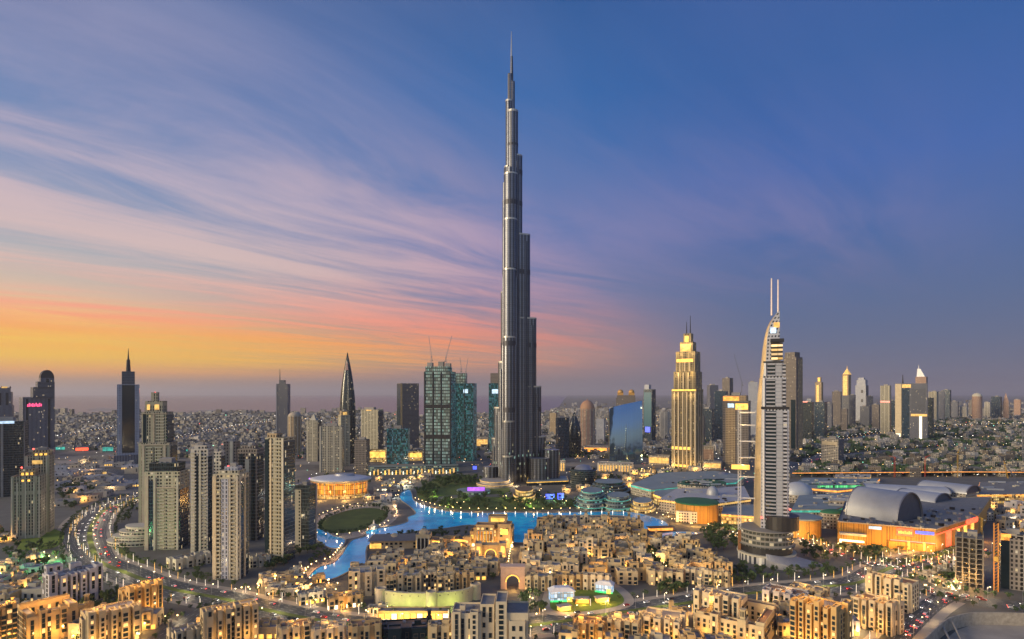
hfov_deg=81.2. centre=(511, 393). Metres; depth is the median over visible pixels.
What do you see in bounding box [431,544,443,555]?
stone house
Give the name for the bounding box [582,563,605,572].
stone house
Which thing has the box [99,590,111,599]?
tree
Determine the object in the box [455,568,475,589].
street house
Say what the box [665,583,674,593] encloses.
tree
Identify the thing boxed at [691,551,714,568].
stone house
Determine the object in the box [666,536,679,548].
stone house
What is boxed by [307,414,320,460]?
pointed tower
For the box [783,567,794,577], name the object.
tree
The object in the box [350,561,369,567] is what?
stone house
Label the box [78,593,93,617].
stone house
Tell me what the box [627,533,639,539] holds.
stone house
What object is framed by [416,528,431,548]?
columned hall
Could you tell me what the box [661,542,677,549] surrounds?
stone house
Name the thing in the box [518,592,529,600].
tree
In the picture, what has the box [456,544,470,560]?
stone house
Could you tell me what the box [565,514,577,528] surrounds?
stone house
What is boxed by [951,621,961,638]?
steel strut
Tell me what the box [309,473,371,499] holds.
opera hall
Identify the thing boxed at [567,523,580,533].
stone house
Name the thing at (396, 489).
lake pavilion
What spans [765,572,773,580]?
tree
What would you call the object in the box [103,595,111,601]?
tree
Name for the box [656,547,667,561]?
stone house
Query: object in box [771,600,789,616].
stone house
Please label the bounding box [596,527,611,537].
stone house
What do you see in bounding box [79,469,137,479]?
road
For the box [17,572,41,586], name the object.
stone house
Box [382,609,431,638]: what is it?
apartment block
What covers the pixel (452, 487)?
lawn
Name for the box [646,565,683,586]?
street house
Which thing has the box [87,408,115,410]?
sand spit
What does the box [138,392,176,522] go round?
stepped residence
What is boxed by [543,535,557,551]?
stone house
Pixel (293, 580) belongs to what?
market pavilion
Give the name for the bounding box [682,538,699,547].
stone house
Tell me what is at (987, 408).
skyline block
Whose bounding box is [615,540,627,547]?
stone house
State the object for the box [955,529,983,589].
unfinished building
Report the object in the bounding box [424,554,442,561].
stone house
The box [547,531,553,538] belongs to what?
stone house
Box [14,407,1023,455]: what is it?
houses
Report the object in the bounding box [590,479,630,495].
waterfront terraces
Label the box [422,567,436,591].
street house
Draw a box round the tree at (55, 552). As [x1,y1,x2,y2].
[52,549,61,555]
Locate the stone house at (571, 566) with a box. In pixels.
[562,555,578,571]
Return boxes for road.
[63,499,129,564]
[73,496,954,634]
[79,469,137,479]
[147,600,225,638]
[174,419,322,440]
[744,453,820,483]
[794,538,990,570]
[802,446,1006,459]
[844,424,1023,440]
[878,596,953,638]
[919,583,1023,610]
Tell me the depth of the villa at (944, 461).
1367.50 m
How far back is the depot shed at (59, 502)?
884.60 m
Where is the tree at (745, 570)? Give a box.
[742,568,750,575]
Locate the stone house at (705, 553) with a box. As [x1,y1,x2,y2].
[701,548,716,558]
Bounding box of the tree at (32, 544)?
[29,542,36,547]
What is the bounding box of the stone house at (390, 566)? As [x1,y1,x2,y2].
[383,561,397,575]
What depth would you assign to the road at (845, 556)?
587.56 m
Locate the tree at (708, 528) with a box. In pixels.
[704,527,713,533]
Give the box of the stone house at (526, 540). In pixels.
[523,533,540,550]
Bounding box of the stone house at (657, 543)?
[650,537,663,552]
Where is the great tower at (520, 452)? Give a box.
[483,31,559,484]
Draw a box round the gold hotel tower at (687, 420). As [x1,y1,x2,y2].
[672,315,702,468]
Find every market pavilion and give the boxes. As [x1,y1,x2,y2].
[258,573,273,586]
[262,570,276,580]
[265,575,281,588]
[265,583,280,595]
[277,570,293,580]
[280,581,300,596]
[281,574,293,584]
[289,561,304,572]
[289,577,304,584]
[292,567,306,578]
[294,580,310,589]
[312,572,325,583]
[368,602,387,613]
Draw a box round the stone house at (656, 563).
[643,558,661,566]
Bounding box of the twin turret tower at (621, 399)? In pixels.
[616,389,635,405]
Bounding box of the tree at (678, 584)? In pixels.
[673,581,681,590]
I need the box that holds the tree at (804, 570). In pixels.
[801,568,809,576]
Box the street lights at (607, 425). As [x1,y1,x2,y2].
[57,418,1023,474]
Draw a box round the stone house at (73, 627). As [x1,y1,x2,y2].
[68,618,78,638]
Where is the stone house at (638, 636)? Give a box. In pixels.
[628,633,647,638]
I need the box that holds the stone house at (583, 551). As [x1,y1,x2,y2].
[573,547,587,564]
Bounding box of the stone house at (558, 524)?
[548,515,562,528]
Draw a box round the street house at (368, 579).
[348,564,385,595]
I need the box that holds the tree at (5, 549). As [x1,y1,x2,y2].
[1,546,9,553]
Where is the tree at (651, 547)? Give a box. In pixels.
[647,545,653,552]
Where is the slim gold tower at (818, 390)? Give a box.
[815,377,822,401]
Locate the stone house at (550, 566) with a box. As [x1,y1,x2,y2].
[540,560,561,572]
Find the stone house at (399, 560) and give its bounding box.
[392,557,404,566]
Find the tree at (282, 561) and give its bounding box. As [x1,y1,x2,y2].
[279,558,286,563]
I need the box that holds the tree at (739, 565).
[733,563,744,570]
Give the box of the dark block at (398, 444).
[387,425,409,463]
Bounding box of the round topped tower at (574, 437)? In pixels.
[569,412,580,455]
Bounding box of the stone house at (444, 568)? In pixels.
[439,564,458,572]
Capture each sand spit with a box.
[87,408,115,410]
[194,410,233,411]
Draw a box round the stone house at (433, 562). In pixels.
[429,554,444,569]
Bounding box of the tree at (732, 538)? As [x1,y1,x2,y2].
[728,536,737,546]
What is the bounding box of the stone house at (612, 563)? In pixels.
[607,555,624,576]
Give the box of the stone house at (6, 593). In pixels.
[0,587,21,602]
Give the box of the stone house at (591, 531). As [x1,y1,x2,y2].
[578,524,595,537]
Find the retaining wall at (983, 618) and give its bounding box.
[923,612,1023,638]
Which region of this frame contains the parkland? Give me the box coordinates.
[795,420,1023,474]
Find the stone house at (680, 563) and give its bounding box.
[673,553,690,568]
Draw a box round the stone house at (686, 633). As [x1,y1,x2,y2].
[678,628,701,638]
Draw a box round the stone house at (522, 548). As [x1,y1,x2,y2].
[519,546,536,562]
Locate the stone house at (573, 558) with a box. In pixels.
[564,552,578,563]
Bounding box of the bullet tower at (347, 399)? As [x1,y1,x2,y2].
[340,353,355,463]
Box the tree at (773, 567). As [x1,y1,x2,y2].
[770,565,777,573]
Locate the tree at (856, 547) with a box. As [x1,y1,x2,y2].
[852,545,860,550]
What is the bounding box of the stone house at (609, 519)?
[607,511,611,523]
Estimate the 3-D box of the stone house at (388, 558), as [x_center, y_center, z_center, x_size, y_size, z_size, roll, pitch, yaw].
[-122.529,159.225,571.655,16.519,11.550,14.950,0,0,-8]
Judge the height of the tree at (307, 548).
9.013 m
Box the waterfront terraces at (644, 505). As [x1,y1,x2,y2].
[630,497,654,513]
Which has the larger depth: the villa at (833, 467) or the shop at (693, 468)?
the shop at (693, 468)
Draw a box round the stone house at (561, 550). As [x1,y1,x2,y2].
[550,549,567,552]
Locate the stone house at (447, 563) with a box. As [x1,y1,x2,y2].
[437,559,450,572]
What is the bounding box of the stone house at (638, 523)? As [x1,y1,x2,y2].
[630,515,643,534]
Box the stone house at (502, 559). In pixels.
[493,552,505,569]
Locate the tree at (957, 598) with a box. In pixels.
[952,595,959,602]
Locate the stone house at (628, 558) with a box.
[618,555,632,566]
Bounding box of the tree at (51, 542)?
[48,540,57,547]
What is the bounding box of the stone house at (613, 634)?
[605,630,623,638]
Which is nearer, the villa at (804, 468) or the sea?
the villa at (804, 468)
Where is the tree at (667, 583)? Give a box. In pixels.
[664,577,671,587]
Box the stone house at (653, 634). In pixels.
[649,629,670,638]
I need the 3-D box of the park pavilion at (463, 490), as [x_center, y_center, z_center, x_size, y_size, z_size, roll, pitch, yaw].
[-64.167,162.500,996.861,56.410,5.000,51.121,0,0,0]
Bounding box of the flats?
[55,400,1023,415]
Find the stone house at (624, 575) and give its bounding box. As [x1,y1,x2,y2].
[615,566,637,584]
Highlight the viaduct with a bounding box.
[789,471,1023,476]
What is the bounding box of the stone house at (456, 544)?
[447,541,460,550]
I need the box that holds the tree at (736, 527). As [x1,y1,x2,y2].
[729,524,738,530]
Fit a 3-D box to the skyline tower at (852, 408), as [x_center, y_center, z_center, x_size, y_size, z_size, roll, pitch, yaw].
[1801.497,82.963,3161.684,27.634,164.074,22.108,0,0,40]
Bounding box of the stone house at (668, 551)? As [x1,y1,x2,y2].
[665,548,682,564]
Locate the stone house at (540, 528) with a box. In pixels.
[534,522,544,538]
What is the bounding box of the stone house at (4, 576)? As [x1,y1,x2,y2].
[0,573,11,581]
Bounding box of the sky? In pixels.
[0,0,1023,394]
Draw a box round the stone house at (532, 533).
[528,529,542,539]
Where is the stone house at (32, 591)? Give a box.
[22,580,41,601]
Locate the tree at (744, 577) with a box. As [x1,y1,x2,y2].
[739,572,748,581]
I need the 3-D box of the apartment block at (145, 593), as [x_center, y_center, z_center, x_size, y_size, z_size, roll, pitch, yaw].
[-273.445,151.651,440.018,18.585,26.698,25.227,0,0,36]
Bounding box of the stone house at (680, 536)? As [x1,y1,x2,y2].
[675,531,691,547]
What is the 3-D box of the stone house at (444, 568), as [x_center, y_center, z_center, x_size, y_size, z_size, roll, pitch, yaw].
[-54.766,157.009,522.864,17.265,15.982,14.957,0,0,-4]
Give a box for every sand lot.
[58,460,112,469]
[108,469,135,486]
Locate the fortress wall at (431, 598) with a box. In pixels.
[375,581,480,606]
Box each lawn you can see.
[17,529,63,549]
[112,546,144,563]
[321,508,387,532]
[416,478,509,500]
[436,497,570,510]
[550,589,623,611]
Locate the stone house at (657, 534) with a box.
[648,531,662,544]
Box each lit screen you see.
[467,487,484,490]
[545,494,554,498]
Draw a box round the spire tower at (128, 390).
[113,349,139,463]
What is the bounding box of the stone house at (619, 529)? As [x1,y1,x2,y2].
[616,526,626,533]
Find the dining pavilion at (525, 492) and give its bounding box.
[513,486,534,501]
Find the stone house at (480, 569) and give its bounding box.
[467,562,487,579]
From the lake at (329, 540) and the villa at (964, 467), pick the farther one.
the villa at (964, 467)
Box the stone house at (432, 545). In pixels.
[426,537,444,554]
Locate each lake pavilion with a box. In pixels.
[363,494,374,499]
[372,499,386,506]
[373,489,384,496]
[374,485,386,490]
[380,491,391,498]
[380,500,397,509]
[381,479,391,486]
[381,495,391,500]
[390,483,402,491]
[404,483,412,487]
[562,485,570,491]
[576,484,588,490]
[623,480,634,486]
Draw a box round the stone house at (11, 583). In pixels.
[0,580,16,585]
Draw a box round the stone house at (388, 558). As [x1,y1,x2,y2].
[376,555,392,560]
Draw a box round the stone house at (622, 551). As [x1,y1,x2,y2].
[614,546,631,557]
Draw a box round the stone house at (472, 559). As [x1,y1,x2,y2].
[471,552,483,562]
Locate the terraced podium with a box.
[106,523,190,546]
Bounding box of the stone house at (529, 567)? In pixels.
[525,557,544,574]
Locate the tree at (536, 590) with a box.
[533,588,541,595]
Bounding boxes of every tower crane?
[923,455,929,476]
[969,512,985,531]
[989,443,1014,476]
[1020,427,1023,460]
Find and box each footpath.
[57,509,92,561]
[317,507,391,534]
[864,593,965,638]
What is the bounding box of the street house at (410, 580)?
[396,568,421,591]
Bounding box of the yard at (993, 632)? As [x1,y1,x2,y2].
[947,625,1023,638]
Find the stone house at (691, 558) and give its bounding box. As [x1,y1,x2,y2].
[689,555,702,560]
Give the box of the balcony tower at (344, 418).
[338,409,349,465]
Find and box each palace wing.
[432,535,454,547]
[448,534,472,546]
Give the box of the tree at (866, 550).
[861,547,870,552]
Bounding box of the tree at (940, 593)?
[937,590,944,599]
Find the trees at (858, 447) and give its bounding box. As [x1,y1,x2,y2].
[17,411,1023,475]
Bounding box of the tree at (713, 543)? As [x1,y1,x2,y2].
[711,541,719,549]
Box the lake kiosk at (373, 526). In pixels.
[368,520,378,529]
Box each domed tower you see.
[288,411,301,453]
[580,399,594,445]
[972,393,981,419]
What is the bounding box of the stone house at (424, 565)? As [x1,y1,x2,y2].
[416,561,429,569]
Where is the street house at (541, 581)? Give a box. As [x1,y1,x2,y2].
[525,571,553,591]
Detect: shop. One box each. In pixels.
[375,475,382,479]
[401,478,411,482]
[420,476,428,480]
[422,472,431,476]
[600,470,609,478]
[609,469,622,475]
[622,475,634,480]
[628,468,637,473]
[639,470,653,475]
[644,466,655,473]
[663,468,676,471]
[688,463,700,470]
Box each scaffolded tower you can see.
[424,362,455,464]
[456,373,476,460]
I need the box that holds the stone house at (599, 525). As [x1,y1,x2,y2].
[595,519,605,529]
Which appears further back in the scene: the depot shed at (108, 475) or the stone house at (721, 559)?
the depot shed at (108, 475)
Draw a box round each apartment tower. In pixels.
[11,466,45,538]
[24,447,54,532]
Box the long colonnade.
[368,464,457,474]
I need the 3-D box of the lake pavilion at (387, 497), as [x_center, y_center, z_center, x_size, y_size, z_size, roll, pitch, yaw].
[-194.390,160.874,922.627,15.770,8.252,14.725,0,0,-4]
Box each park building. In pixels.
[0,552,18,566]
[0,562,10,571]
[10,565,28,575]
[12,568,27,581]
[20,562,43,572]
[26,548,44,562]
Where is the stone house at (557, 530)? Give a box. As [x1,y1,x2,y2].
[551,528,564,532]
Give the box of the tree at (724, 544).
[719,539,728,549]
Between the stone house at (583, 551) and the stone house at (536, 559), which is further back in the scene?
the stone house at (583, 551)
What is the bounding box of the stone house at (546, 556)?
[534,552,550,560]
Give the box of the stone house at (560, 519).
[557,517,564,528]
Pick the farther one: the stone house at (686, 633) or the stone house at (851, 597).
the stone house at (851, 597)
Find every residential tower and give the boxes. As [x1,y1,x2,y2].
[191,442,213,553]
[212,463,248,579]
[214,449,224,473]
[224,439,239,465]
[238,442,263,540]
[265,430,294,562]
[295,481,316,549]
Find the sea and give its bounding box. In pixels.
[13,395,566,415]
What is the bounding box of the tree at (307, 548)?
[303,544,310,552]
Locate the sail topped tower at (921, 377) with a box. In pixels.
[915,365,927,382]
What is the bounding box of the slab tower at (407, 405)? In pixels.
[397,383,418,447]
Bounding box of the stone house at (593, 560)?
[588,557,606,572]
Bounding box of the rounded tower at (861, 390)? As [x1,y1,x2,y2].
[855,378,868,420]
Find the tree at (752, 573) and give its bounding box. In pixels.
[747,570,756,577]
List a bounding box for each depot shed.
[55,465,69,470]
[55,470,78,475]
[55,476,65,480]
[55,480,71,487]
[55,498,80,506]
[62,475,86,483]
[63,482,86,491]
[70,463,85,467]
[70,490,102,501]
[78,456,92,462]
[79,471,102,475]
[80,468,104,472]
[82,462,99,468]
[83,474,107,477]
[83,489,113,496]
[86,475,105,484]
[87,480,107,488]
[90,455,109,459]
[91,458,110,464]
[93,472,120,477]
[95,483,131,489]
[104,461,112,465]
[106,475,123,483]
[113,460,134,466]
[121,463,137,468]
[124,467,137,473]
[125,479,137,486]
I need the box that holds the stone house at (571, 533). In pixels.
[564,522,574,539]
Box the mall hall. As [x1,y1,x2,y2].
[837,496,990,551]
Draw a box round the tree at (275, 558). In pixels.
[271,556,279,563]
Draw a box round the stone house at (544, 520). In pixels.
[537,516,548,527]
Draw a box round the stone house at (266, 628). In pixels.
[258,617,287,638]
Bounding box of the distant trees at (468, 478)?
[0,465,1018,638]
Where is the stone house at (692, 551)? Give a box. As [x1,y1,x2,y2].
[685,543,703,559]
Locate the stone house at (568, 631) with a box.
[559,623,578,638]
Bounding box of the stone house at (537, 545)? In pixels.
[529,540,543,551]
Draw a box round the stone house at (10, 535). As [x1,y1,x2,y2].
[0,532,17,540]
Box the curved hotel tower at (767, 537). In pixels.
[737,278,822,571]
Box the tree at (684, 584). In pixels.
[680,581,689,590]
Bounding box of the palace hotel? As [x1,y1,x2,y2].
[470,514,513,547]
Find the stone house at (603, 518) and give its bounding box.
[591,514,606,524]
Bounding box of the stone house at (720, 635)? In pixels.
[704,632,732,638]
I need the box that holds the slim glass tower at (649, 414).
[644,385,655,440]
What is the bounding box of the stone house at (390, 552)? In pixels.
[386,547,403,557]
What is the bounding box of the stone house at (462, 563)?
[455,558,468,570]
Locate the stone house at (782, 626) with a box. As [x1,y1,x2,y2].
[776,616,789,636]
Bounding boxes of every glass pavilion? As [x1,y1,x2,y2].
[547,585,575,601]
[594,579,614,593]
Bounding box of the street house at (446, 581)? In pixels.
[437,564,454,590]
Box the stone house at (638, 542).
[627,535,646,549]
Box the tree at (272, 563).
[265,561,275,569]
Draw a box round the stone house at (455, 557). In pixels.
[446,552,463,564]
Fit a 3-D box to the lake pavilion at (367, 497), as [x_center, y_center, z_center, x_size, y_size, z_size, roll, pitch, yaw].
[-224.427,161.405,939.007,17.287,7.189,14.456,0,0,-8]
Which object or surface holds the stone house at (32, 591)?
on the ground at (305, 469)
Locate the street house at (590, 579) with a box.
[582,571,611,589]
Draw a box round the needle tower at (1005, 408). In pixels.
[1003,394,1008,418]
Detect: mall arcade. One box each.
[653,488,677,505]
[721,504,753,524]
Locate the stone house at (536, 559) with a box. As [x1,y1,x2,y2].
[521,550,541,566]
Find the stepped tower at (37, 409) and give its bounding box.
[19,370,54,448]
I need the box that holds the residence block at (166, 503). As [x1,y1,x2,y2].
[144,457,188,550]
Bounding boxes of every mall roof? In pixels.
[630,471,743,499]
[659,486,750,515]
[677,479,725,488]
[791,492,849,515]
[797,478,879,493]
[818,480,879,487]
[826,495,848,503]
[835,473,870,477]
[977,481,1023,503]
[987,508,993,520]
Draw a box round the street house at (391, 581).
[386,573,396,590]
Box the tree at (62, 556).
[59,554,67,561]
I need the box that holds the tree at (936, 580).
[933,578,940,585]
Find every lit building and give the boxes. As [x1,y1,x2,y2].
[55,445,66,450]
[75,446,89,451]
[88,469,107,473]
[102,445,113,451]
[477,437,488,447]
[583,445,607,452]
[649,454,669,464]
[703,446,713,461]
[704,460,721,468]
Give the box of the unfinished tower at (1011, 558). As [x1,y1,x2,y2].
[999,528,1023,590]
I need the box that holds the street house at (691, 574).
[683,566,709,585]
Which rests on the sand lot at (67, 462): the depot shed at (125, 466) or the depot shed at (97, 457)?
the depot shed at (97, 457)
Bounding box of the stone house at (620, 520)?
[612,517,627,525]
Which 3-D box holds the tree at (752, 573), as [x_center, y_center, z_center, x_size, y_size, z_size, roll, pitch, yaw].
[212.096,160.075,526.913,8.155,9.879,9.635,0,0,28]
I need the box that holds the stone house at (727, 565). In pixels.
[715,560,732,582]
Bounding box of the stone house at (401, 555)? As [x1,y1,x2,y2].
[399,549,418,563]
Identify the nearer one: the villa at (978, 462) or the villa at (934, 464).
the villa at (934, 464)
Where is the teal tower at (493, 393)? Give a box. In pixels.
[489,373,497,451]
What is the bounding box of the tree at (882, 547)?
[876,544,886,551]
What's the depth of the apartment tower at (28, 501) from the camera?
682.27 m
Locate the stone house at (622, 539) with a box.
[612,538,627,541]
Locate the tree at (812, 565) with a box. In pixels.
[808,563,815,571]
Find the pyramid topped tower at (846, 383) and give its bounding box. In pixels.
[842,369,851,422]
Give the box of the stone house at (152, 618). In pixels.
[142,606,163,629]
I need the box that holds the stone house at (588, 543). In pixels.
[579,536,597,557]
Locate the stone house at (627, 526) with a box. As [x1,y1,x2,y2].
[615,522,630,532]
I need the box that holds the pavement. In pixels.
[0,465,1023,638]
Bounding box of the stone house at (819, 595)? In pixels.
[814,594,833,599]
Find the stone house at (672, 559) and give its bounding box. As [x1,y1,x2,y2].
[669,554,683,567]
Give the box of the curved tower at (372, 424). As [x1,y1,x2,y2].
[361,407,383,448]
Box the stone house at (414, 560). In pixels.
[411,556,425,566]
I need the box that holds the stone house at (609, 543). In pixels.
[601,538,614,553]
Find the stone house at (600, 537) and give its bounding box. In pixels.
[597,531,609,547]
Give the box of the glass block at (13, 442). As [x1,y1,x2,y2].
[0,417,27,496]
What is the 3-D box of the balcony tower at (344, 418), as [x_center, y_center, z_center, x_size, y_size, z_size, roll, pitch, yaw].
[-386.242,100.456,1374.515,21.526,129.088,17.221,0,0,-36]
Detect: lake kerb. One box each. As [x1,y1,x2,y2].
[307,489,668,579]
[317,528,345,548]
[663,531,701,534]
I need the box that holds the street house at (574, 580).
[552,570,582,589]
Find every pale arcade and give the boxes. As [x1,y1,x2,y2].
[560,460,565,470]
[597,461,633,471]
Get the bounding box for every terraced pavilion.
[476,477,512,487]
[527,476,567,485]
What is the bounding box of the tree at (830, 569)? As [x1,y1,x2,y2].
[825,565,834,575]
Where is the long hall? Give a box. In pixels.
[368,533,415,548]
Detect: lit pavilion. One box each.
[370,449,385,461]
[410,451,422,460]
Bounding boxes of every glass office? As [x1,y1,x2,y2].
[556,416,568,457]
[608,401,642,463]
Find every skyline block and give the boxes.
[550,412,556,433]
[596,417,604,443]
[660,411,669,438]
[703,416,704,442]
[827,402,832,427]
[841,408,847,429]
[860,405,870,425]
[872,404,879,428]
[891,400,894,426]
[951,400,958,416]
[960,405,967,416]
[984,401,990,417]
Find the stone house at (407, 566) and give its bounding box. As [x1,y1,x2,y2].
[398,555,410,569]
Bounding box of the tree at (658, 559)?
[654,556,661,561]
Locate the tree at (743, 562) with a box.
[740,560,748,567]
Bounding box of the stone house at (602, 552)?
[592,546,612,558]
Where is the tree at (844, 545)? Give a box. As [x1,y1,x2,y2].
[839,542,848,550]
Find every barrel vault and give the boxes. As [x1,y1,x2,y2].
[845,486,923,521]
[860,483,951,494]
[897,488,951,502]
[916,480,980,497]
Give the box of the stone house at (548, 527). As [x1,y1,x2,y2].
[542,523,553,534]
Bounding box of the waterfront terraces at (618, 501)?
[604,492,632,511]
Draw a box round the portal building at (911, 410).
[895,375,927,439]
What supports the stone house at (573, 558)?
on the ground at (305, 469)
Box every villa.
[590,454,598,458]
[602,454,607,458]
[790,456,801,461]
[801,466,810,474]
[802,463,817,469]
[817,470,829,476]
[830,465,838,470]
[831,460,842,464]
[841,467,850,471]
[846,457,857,461]
[854,463,863,470]
[858,455,865,459]
[862,469,875,474]
[868,466,880,474]
[869,457,882,462]
[879,456,890,460]
[884,460,892,465]
[888,473,901,475]
[892,452,901,456]
[893,450,905,454]
[903,458,912,464]
[905,468,920,476]
[909,453,921,456]
[912,456,920,461]
[914,462,922,466]
[920,450,927,454]
[926,458,938,462]
[928,465,938,475]
[929,453,938,457]
[929,462,939,466]
[938,460,951,463]
[939,465,949,470]
[946,454,958,459]
[947,456,956,462]
[952,467,961,476]
[957,464,967,470]
[959,454,965,459]
[965,460,973,464]
[966,452,978,455]
[966,454,974,459]
[974,461,984,465]
[980,458,989,461]
[982,450,993,454]
[985,461,994,466]
[992,457,1000,461]
[994,455,1006,460]
[996,467,1005,476]
[1001,454,1014,459]
[1001,464,1014,468]
[1007,461,1016,466]
[1007,469,1023,475]
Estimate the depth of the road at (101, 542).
511.32 m
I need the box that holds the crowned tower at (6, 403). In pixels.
[0,386,13,416]
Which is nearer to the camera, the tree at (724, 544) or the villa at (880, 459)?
the tree at (724, 544)
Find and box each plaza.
[317,504,398,538]
[542,584,633,615]
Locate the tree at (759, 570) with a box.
[756,568,763,576]
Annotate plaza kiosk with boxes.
[556,603,571,611]
[574,596,589,602]
[594,595,609,602]
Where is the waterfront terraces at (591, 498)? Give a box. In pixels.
[573,487,605,510]
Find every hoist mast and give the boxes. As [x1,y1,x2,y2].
[731,407,754,554]
[993,523,998,591]
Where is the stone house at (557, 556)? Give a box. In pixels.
[551,552,564,564]
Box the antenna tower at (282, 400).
[276,376,289,433]
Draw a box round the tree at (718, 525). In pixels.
[714,523,723,529]
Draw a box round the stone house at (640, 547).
[630,541,645,560]
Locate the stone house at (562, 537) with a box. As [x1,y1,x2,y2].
[553,531,568,542]
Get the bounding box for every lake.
[310,490,667,578]
[317,529,344,547]
[662,532,697,535]
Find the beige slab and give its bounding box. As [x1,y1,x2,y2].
[319,423,343,471]
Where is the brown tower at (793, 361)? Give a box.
[784,352,802,449]
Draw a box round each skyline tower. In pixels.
[703,407,713,441]
[707,384,717,433]
[715,389,727,438]
[722,377,732,394]
[748,381,757,434]
[803,401,813,438]
[814,401,826,436]
[832,390,841,425]
[849,394,855,423]
[866,395,872,421]
[880,384,890,433]
[928,391,938,419]
[928,397,933,435]
[938,390,944,419]
[943,389,950,417]
[969,400,971,415]
[991,396,1001,417]
[1014,399,1020,414]
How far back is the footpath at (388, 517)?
783.53 m
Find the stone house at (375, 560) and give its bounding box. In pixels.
[367,553,385,564]
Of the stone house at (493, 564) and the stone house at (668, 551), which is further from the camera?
the stone house at (668, 551)
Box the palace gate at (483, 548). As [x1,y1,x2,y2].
[475,540,505,557]
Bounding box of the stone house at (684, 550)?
[674,548,686,558]
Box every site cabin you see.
[918,565,937,579]
[928,561,950,576]
[928,575,945,584]
[942,580,960,589]
[950,573,970,585]
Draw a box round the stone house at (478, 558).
[475,550,483,563]
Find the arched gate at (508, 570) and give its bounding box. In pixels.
[500,563,524,588]
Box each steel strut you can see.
[942,626,949,638]
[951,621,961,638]
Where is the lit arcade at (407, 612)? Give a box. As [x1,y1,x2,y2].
[378,607,449,618]
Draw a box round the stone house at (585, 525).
[580,522,592,528]
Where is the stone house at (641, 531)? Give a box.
[632,528,646,539]
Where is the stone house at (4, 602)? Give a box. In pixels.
[0,598,18,604]
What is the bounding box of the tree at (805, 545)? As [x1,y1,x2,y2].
[802,541,810,547]
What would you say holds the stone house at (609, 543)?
on the ground at (305, 469)
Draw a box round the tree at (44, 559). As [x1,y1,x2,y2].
[40,556,50,564]
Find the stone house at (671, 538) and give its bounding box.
[663,534,674,542]
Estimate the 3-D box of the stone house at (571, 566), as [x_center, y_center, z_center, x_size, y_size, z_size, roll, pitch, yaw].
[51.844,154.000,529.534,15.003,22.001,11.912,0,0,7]
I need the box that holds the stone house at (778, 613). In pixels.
[776,606,780,615]
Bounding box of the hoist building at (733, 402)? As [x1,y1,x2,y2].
[723,392,750,468]
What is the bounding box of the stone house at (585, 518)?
[580,509,590,522]
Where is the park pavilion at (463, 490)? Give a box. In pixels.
[457,488,489,494]
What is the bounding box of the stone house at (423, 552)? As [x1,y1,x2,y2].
[414,548,428,556]
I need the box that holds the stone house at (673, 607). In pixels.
[669,600,687,625]
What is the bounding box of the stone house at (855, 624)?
[852,613,859,635]
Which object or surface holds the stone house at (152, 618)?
on the ground at (305, 469)
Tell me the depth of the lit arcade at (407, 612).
436.86 m
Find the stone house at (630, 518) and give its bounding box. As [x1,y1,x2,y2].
[627,512,636,523]
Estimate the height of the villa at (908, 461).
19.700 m
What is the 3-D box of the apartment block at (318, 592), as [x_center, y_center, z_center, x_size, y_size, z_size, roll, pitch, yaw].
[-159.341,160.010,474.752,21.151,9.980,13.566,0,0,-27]
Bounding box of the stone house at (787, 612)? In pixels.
[786,609,789,616]
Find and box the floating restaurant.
[646,525,675,531]
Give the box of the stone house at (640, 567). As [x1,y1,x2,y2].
[627,561,652,580]
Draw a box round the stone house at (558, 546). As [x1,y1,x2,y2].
[547,542,566,551]
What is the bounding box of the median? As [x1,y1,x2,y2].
[87,498,952,626]
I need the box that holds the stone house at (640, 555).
[636,551,652,561]
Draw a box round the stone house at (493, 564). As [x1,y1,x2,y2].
[484,555,499,575]
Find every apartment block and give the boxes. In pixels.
[0,597,17,638]
[17,593,77,638]
[42,561,102,601]
[79,599,141,638]
[118,578,162,607]
[166,550,210,569]
[167,619,200,638]
[200,598,257,638]
[249,549,270,567]
[276,616,311,638]
[297,586,325,605]
[310,616,346,638]
[326,590,363,609]
[348,617,381,638]
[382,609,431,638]
[428,618,450,638]
[451,591,528,638]
[573,613,607,638]
[607,610,642,638]
[642,606,685,638]
[693,576,747,626]
[695,598,775,638]
[762,583,808,601]
[789,581,829,596]
[790,593,851,638]
[853,592,903,636]
[865,567,918,613]
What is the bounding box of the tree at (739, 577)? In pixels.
[734,574,741,583]
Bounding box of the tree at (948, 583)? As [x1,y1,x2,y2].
[945,581,953,589]
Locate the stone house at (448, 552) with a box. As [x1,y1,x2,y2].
[443,547,457,557]
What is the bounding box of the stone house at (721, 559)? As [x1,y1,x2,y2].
[714,557,728,568]
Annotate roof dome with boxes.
[706,486,718,494]
[789,482,813,502]
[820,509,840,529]
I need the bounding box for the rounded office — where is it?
[570,464,596,487]
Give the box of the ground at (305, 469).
[16,395,1023,493]
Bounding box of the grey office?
[821,436,843,462]
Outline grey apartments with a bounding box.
[354,437,369,473]
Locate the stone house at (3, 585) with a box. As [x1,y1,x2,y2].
[0,583,20,590]
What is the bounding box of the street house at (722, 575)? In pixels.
[708,568,730,587]
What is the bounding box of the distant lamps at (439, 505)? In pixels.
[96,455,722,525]
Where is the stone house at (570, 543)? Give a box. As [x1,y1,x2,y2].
[565,536,577,546]
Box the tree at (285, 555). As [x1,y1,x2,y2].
[279,554,288,564]
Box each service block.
[991,501,997,507]
[993,510,999,518]
[995,507,1016,513]
[995,515,1014,528]
[996,512,1019,518]
[1004,500,1023,511]
[1010,494,1023,500]
[1012,518,1023,526]
[1020,502,1023,515]
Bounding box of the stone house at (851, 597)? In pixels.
[841,595,853,614]
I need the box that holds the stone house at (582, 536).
[574,531,591,546]
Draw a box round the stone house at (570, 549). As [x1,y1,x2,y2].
[566,547,580,552]
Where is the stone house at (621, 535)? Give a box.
[614,532,626,538]
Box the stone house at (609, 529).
[597,523,613,538]

